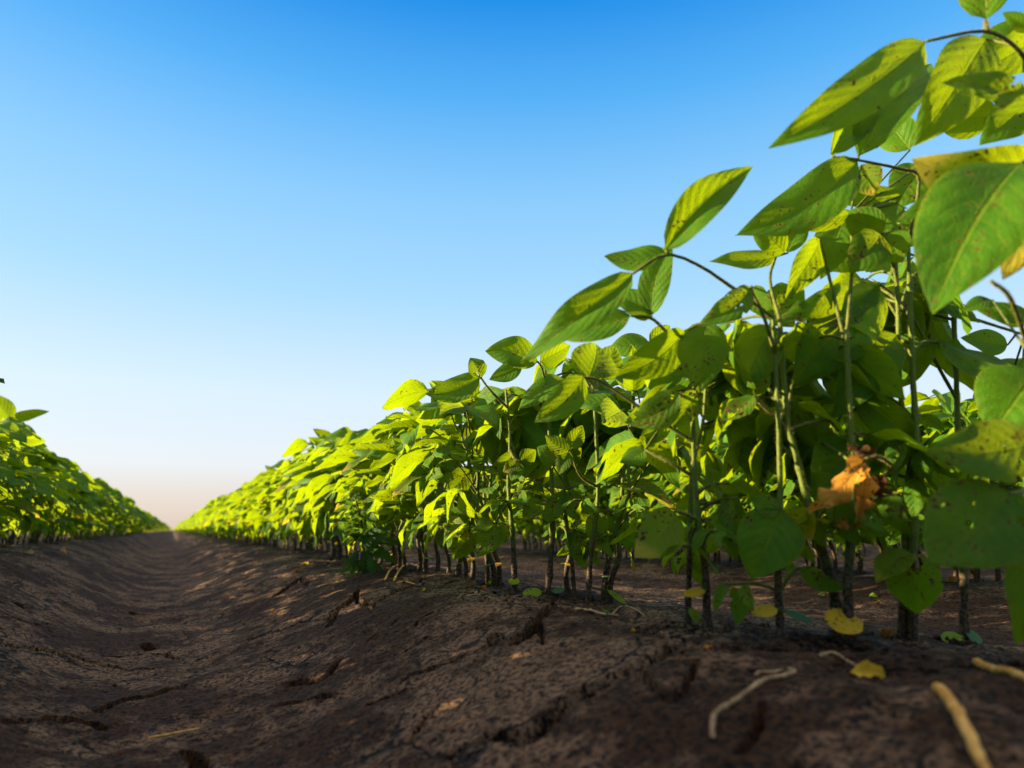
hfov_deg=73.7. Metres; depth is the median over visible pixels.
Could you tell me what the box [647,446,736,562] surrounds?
soybean plant
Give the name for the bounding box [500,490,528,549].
soybean plant
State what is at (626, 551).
soybean plant
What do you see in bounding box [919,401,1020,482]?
soybean plant
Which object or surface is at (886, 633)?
dry leaf
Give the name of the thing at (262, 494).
soybean plant
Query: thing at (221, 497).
soybean plant
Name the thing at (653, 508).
soybean plant
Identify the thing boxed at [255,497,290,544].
soybean plant
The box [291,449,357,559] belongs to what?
soybean plant
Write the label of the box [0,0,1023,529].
sky
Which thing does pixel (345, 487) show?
soybean plant
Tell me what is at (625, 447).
soybean plant
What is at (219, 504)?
soybean plant
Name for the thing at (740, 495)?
soybean plant
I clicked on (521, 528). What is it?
soybean plant
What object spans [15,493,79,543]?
soybean plant
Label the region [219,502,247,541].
soybean plant
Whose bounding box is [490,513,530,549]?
soybean plant
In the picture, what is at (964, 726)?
straw
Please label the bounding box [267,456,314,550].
soybean plant
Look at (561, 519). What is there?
soybean plant
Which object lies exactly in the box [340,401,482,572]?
soybean plant
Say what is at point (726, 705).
dead root
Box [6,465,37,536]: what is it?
soybean plant
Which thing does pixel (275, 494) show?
soybean plant
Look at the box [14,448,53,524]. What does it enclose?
soybean plant
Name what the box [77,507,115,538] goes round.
soybean plant
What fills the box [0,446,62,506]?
soybean plant
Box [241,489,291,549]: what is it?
soybean plant
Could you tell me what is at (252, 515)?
soybean plant
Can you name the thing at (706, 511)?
soybean plant
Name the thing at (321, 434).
soybean plant
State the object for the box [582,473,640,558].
soybean plant
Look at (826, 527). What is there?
soybean plant
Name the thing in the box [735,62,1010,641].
soybean plant
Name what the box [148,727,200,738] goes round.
straw
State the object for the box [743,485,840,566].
soybean plant
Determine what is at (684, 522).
soybean plant
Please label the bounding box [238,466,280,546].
soybean plant
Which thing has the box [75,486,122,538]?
soybean plant
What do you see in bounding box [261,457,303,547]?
soybean plant
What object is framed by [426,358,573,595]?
soybean plant
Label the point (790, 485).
soybean plant
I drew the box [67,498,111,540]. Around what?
soybean plant
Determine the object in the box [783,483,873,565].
soybean plant
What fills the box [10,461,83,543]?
soybean plant
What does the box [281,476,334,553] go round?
soybean plant
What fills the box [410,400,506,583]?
soybean plant
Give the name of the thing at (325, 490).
soybean plant
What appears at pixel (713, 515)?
soybean plant
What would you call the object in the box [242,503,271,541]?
soybean plant
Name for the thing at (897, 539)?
soybean plant
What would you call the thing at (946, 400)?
soybean plant
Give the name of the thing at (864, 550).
soybean plant
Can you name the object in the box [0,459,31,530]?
soybean plant
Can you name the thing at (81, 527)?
soybean plant
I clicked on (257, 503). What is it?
soybean plant
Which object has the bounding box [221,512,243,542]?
soybean plant
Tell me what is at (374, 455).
soybean plant
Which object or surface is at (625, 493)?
soybean plant
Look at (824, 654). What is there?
dead root
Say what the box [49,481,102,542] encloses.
soybean plant
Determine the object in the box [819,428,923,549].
soybean plant
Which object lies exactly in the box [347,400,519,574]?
soybean plant
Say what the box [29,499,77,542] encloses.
soybean plant
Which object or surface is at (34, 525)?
soybean plant
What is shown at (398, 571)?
straw
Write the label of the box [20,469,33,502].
soybean plant
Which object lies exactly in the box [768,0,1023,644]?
soybean plant
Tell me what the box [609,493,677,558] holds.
soybean plant
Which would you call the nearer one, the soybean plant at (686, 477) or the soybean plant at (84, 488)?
the soybean plant at (686, 477)
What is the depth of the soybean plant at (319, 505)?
1.61 m
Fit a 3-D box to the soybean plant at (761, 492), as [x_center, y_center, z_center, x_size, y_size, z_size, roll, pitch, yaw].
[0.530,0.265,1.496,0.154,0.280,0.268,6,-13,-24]
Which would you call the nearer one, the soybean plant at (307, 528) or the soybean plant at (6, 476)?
the soybean plant at (6, 476)
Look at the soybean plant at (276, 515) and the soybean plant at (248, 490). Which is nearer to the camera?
the soybean plant at (276, 515)
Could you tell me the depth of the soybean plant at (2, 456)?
1.17 m
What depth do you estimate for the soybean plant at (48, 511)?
1.98 m
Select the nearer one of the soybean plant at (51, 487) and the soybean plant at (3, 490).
the soybean plant at (3, 490)
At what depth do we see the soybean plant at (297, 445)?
1.89 m
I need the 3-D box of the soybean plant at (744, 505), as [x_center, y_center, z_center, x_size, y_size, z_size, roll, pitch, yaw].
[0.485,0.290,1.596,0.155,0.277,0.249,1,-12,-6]
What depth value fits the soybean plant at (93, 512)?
2.88 m
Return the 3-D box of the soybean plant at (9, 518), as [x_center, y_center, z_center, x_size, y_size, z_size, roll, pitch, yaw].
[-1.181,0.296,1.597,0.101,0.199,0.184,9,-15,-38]
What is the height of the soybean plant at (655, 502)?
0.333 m
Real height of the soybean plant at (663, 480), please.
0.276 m
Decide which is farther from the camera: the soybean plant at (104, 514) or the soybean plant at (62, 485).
the soybean plant at (104, 514)
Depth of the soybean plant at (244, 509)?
3.08 m
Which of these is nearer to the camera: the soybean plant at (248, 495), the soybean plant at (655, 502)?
the soybean plant at (655, 502)
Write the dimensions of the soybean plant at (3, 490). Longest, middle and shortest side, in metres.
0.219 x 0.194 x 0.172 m
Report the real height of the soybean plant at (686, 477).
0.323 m
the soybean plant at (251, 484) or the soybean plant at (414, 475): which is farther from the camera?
the soybean plant at (251, 484)
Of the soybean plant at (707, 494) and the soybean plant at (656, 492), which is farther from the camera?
the soybean plant at (707, 494)
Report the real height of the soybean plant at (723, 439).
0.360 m
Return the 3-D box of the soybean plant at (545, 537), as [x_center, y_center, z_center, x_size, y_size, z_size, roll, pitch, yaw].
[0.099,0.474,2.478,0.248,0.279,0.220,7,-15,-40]
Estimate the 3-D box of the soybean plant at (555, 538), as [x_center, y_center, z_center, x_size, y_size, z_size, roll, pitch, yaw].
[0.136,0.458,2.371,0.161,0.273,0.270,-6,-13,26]
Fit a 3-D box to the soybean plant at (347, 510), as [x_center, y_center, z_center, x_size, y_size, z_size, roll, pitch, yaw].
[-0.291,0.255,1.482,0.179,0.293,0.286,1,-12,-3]
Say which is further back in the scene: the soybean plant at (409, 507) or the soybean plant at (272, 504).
the soybean plant at (272, 504)
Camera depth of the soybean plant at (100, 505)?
3.01 m
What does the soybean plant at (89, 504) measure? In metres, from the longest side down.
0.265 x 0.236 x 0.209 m
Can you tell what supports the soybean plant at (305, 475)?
on the ground
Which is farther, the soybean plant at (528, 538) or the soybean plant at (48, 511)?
the soybean plant at (528, 538)
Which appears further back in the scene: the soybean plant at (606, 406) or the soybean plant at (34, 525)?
the soybean plant at (34, 525)
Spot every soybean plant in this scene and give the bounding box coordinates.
[0,396,58,544]
[0,416,45,524]
[0,434,16,488]
[0,445,78,538]
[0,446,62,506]
[0,449,39,503]
[0,450,6,460]
[0,459,8,498]
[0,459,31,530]
[0,464,45,508]
[0,464,53,541]
[0,465,41,507]
[0,479,74,536]
[0,480,27,532]
[0,486,38,529]
[0,497,42,537]
[1,469,65,542]
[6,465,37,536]
[7,472,66,538]
[7,493,24,518]
[8,494,50,543]
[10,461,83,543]
[11,477,66,543]
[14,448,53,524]
[15,474,75,539]
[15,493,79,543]
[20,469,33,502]
[21,445,72,527]
[22,472,82,543]
[22,515,65,543]
[25,464,93,539]
[26,510,69,543]
[28,503,71,540]
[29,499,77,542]
[34,470,88,543]
[36,472,95,544]
[44,501,86,542]
[46,482,98,542]
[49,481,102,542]
[51,507,89,541]
[54,494,102,541]
[57,490,102,540]
[60,481,116,539]
[61,478,117,541]
[64,488,95,540]
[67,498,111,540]
[70,496,106,540]
[71,489,111,539]
[73,488,108,539]
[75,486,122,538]
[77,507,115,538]
[79,493,116,538]
[80,504,110,536]
[210,498,242,535]
[214,495,240,539]
[214,502,238,541]
[215,491,241,541]
[215,501,251,542]
[217,496,253,542]
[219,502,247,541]
[221,492,258,542]
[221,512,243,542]
[222,497,246,542]
[225,482,264,544]
[227,486,264,544]
[228,501,250,541]
[230,486,273,545]
[231,502,268,545]
[233,498,271,545]
[234,511,255,542]
[236,470,277,543]
[237,483,282,541]
[237,488,284,546]
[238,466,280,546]
[238,476,290,540]
[238,479,297,549]
[238,506,270,541]
[241,473,268,537]
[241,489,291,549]
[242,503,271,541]
[245,461,285,547]
[248,479,291,547]
[250,457,314,548]
[250,479,306,548]
[251,498,282,546]
[252,458,302,547]
[254,472,308,550]
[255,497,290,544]
[259,472,297,547]
[260,456,306,542]
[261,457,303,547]
[266,497,334,551]
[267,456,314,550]
[268,490,313,550]
[271,489,330,552]
[275,429,344,559]
[276,475,338,555]
[278,440,347,556]
[279,480,350,555]
[280,501,320,551]
[281,437,338,554]
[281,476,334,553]
[284,455,336,553]
[286,487,342,553]
[289,448,351,562]
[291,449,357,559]
[297,518,334,552]
[302,437,437,562]
[305,427,388,561]
[306,465,421,533]
[311,471,421,556]
[312,428,447,565]
[312,476,414,562]
[322,415,411,569]
[329,462,396,564]
[335,465,432,564]
[336,439,400,563]
[339,459,427,568]
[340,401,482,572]
[344,430,485,570]
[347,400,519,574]
[356,403,446,571]
[379,379,489,580]
[386,386,590,586]
[389,424,515,576]
[396,436,477,572]
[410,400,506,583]
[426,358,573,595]
[445,386,525,583]
[486,336,607,596]
[488,473,531,549]
[489,513,533,549]
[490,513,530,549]
[495,386,674,590]
[498,520,537,549]
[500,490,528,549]
[503,418,611,597]
[503,485,530,539]
[505,486,560,549]
[506,498,539,549]
[512,507,560,549]
[514,497,569,548]
[515,482,538,538]
[518,358,635,603]
[519,508,561,549]
[520,166,885,637]
[534,247,815,629]
[534,519,559,552]
[535,492,574,547]
[540,466,578,554]
[543,516,573,539]
[545,470,566,544]
[572,325,683,601]
[575,487,612,526]
[580,343,729,603]
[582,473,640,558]
[585,483,616,556]
[585,486,653,547]
[586,483,610,512]
[591,466,652,559]
[591,495,654,558]
[593,379,792,626]
[600,473,657,533]
[600,491,633,558]
[609,467,676,521]
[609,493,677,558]
[617,471,686,558]
[624,468,707,556]
[631,468,704,559]
[639,472,682,558]
[644,467,706,529]
[645,457,708,556]
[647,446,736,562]
[651,436,732,561]
[664,442,793,562]
[673,436,777,562]
[680,449,754,562]
[683,425,754,511]
[698,443,800,500]
[700,232,894,637]
[702,449,768,511]
[707,442,790,533]
[709,459,765,543]
[732,465,777,510]
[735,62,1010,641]
[737,479,813,565]
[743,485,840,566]
[745,116,959,641]
[765,476,835,568]
[765,479,889,568]
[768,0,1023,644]
[769,222,1023,643]
[769,424,900,572]
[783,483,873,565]
[785,423,847,555]
[809,400,925,567]
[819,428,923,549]
[821,206,980,638]
[823,514,872,552]
[839,407,927,550]
[842,424,883,560]
[877,429,958,577]
[880,405,1022,578]
[888,398,1012,581]
[889,426,971,568]
[897,389,1020,527]
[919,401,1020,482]
[920,401,1009,489]
[960,414,1023,580]
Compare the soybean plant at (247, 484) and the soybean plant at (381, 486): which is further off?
the soybean plant at (247, 484)
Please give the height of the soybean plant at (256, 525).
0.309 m
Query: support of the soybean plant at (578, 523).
on the ground
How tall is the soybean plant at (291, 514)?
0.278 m
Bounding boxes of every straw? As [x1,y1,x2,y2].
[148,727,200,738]
[384,562,402,580]
[393,563,412,581]
[931,682,991,767]
[972,658,1023,680]
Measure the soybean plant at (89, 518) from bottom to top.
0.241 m
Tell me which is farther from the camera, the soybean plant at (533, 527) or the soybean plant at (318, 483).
the soybean plant at (533, 527)
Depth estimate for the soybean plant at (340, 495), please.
1.44 m
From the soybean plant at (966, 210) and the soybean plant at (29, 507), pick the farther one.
the soybean plant at (29, 507)
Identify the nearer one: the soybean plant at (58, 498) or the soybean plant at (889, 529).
the soybean plant at (889, 529)
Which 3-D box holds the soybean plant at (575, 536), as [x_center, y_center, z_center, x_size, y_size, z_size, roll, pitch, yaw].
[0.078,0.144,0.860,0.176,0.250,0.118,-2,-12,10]
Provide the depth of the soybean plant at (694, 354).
0.56 m
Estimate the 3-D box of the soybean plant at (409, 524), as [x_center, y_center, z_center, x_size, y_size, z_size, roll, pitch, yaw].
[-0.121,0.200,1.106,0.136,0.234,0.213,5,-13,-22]
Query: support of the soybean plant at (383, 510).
on the ground
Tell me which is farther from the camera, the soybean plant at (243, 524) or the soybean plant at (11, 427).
the soybean plant at (243, 524)
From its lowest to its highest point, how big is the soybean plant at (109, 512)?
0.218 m
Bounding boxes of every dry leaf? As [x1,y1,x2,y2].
[849,660,885,677]
[880,628,895,637]
[945,576,957,581]
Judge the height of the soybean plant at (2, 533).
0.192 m
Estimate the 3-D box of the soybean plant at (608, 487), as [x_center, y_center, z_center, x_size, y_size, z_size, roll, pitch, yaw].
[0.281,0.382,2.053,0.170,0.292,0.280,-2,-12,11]
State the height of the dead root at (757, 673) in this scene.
0.004 m
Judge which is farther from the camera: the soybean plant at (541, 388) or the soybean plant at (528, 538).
the soybean plant at (528, 538)
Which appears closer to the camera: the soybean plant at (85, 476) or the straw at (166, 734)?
the straw at (166, 734)
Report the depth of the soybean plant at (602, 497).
2.03 m
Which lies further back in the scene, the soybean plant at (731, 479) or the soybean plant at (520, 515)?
the soybean plant at (520, 515)
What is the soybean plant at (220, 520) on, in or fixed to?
on the ground
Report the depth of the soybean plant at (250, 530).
3.17 m
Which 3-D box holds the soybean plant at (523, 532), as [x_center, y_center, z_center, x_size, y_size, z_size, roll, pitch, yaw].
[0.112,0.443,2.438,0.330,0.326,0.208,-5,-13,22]
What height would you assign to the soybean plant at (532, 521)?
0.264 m
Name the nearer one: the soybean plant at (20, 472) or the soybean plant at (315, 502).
the soybean plant at (20, 472)
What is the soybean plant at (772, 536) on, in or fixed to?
on the ground
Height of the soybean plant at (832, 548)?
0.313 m
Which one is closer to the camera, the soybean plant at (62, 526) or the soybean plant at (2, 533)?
the soybean plant at (2, 533)
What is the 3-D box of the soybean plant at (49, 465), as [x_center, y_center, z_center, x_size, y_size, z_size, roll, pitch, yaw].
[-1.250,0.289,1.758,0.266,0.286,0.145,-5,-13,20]
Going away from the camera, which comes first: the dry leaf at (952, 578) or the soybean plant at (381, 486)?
the dry leaf at (952, 578)
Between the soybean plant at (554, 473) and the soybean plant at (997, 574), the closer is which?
the soybean plant at (997, 574)
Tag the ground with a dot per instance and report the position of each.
(228, 661)
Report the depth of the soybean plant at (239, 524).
3.39 m
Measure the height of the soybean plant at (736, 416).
0.366 m
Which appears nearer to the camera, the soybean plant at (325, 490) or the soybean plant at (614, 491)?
the soybean plant at (325, 490)
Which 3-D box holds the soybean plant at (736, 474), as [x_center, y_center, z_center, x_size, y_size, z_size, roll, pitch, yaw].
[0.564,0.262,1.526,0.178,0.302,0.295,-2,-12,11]
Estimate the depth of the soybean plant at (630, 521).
1.81 m
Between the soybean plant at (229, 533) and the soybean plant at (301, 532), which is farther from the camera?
the soybean plant at (229, 533)
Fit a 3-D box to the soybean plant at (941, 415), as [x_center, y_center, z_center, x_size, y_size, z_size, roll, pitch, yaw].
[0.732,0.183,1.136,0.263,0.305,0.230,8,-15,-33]
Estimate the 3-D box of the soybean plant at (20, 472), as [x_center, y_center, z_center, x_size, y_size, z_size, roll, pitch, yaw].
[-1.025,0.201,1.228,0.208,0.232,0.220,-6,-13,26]
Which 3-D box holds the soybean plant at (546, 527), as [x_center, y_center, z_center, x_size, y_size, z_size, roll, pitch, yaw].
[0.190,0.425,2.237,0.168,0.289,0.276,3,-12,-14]
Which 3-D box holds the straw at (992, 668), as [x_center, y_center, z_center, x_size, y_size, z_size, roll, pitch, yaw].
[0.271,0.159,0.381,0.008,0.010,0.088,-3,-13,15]
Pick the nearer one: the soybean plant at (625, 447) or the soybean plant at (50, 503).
the soybean plant at (625, 447)
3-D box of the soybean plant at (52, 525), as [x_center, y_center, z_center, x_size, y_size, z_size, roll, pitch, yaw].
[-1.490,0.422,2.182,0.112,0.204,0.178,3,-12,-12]
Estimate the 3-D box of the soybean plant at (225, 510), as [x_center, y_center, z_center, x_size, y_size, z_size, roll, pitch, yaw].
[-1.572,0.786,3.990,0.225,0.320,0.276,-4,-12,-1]
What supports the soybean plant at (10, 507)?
on the ground
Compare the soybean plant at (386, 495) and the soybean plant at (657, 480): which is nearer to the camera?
the soybean plant at (386, 495)
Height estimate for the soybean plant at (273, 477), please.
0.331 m
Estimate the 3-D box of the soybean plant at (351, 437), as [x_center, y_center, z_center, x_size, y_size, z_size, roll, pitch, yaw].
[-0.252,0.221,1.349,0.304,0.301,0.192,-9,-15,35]
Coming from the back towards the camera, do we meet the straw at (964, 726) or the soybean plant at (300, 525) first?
the soybean plant at (300, 525)
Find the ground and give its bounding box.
[0,530,1023,767]
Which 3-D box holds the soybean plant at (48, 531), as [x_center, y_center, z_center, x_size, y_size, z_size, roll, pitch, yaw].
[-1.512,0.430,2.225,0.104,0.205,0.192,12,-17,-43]
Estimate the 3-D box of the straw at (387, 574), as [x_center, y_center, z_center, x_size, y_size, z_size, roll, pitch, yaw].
[-0.226,0.359,1.343,0.004,0.012,0.620,1,-12,-6]
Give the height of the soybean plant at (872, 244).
0.364 m
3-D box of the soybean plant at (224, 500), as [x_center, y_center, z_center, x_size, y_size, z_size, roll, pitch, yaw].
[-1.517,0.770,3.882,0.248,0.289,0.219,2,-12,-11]
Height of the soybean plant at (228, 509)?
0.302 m
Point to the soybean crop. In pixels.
(131, 518)
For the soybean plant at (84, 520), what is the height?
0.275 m
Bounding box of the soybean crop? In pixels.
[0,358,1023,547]
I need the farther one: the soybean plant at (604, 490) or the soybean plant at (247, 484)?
the soybean plant at (247, 484)
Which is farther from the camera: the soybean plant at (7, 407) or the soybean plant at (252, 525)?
the soybean plant at (252, 525)
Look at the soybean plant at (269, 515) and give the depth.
2.30 m
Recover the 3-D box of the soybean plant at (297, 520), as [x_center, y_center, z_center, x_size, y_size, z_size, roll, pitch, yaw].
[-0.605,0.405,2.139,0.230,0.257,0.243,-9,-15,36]
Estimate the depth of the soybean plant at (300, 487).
1.95 m
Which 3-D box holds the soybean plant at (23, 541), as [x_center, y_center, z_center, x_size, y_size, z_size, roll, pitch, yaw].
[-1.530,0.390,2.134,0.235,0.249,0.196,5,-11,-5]
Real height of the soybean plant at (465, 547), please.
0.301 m
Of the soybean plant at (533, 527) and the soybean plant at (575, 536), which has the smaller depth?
the soybean plant at (575, 536)
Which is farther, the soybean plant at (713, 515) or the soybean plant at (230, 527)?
the soybean plant at (230, 527)
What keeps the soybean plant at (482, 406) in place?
on the ground
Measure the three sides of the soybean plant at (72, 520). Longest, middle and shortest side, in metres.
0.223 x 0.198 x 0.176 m
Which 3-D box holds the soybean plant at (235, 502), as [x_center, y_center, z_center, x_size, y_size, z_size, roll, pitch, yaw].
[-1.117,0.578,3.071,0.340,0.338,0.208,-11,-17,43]
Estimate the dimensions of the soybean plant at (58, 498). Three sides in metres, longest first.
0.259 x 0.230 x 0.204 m
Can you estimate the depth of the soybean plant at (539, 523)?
2.32 m
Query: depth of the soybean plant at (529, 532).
2.54 m
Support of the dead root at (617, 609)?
on the ground
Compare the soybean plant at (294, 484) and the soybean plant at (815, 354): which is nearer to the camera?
the soybean plant at (815, 354)
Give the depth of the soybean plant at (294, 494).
1.84 m
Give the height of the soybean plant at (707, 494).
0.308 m
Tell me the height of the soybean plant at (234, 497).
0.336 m
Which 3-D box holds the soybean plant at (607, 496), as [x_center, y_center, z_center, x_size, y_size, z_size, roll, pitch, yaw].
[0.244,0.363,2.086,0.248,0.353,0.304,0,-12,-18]
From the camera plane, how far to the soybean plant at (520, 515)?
2.39 m
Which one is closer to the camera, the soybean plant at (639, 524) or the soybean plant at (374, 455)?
the soybean plant at (374, 455)
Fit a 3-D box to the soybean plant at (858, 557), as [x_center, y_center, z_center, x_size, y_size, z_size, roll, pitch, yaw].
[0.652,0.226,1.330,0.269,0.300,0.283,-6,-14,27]
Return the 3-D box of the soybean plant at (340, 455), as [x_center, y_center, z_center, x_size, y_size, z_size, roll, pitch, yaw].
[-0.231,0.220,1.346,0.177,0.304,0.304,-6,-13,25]
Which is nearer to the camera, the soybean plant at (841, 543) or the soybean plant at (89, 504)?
the soybean plant at (841, 543)
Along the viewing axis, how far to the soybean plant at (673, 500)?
1.69 m
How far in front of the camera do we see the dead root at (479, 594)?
0.82 m
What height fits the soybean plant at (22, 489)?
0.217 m
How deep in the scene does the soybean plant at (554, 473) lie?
2.15 m
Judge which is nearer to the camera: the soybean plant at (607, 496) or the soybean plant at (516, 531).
the soybean plant at (607, 496)
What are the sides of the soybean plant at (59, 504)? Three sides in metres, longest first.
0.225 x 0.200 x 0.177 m
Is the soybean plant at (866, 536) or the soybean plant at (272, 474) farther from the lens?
the soybean plant at (272, 474)
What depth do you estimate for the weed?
1.19 m
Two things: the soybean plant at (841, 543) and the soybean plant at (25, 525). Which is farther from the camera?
the soybean plant at (25, 525)
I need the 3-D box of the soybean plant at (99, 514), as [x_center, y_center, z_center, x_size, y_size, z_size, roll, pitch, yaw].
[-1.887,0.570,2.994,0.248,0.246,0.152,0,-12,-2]
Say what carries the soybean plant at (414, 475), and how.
on the ground
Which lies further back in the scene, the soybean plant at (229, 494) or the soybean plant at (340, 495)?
the soybean plant at (229, 494)
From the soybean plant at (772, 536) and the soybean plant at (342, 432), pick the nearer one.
the soybean plant at (772, 536)
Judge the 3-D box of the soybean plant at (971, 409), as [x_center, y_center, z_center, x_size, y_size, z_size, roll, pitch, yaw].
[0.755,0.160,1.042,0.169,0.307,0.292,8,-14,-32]
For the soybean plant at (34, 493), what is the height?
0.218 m
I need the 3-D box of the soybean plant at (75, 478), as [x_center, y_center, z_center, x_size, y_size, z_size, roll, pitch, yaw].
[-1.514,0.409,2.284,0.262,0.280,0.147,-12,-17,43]
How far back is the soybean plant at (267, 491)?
2.22 m
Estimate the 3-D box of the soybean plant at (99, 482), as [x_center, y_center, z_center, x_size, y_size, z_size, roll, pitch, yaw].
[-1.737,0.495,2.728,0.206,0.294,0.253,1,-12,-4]
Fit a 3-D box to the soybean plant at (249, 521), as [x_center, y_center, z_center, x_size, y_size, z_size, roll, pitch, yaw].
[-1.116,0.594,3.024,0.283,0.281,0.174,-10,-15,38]
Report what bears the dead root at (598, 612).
on the ground
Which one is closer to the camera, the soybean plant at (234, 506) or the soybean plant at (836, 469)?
the soybean plant at (836, 469)
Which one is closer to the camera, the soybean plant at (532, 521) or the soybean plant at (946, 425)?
the soybean plant at (946, 425)
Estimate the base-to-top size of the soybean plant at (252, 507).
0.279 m
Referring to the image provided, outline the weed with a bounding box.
[326,490,399,576]
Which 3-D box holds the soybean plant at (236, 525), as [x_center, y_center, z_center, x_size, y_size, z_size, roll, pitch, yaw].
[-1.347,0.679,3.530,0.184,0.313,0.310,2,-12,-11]
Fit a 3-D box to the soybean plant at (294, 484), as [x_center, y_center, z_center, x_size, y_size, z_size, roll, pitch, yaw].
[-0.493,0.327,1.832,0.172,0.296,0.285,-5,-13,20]
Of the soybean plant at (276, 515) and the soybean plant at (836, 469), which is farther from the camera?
the soybean plant at (276, 515)
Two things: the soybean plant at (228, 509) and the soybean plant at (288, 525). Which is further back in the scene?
the soybean plant at (228, 509)
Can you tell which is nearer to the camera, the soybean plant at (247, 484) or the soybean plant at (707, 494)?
the soybean plant at (707, 494)
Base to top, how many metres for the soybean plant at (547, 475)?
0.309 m
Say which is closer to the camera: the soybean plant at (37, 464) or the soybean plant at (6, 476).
the soybean plant at (6, 476)
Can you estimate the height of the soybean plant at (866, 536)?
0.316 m
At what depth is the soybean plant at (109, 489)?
3.00 m
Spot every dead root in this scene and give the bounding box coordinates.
[466,594,500,600]
[574,607,618,616]
[612,605,645,616]
[709,667,796,739]
[754,669,783,677]
[818,651,857,666]
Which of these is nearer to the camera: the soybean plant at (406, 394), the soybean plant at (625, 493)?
the soybean plant at (406, 394)
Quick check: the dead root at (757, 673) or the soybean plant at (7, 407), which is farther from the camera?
the soybean plant at (7, 407)
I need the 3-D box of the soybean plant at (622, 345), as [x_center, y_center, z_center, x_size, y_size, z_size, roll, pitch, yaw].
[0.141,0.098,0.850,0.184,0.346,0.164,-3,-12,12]
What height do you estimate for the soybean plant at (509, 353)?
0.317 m
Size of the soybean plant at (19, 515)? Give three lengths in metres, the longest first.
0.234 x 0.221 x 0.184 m
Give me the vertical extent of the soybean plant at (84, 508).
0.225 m
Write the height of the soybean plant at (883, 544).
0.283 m
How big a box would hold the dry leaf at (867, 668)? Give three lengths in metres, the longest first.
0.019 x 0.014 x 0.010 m

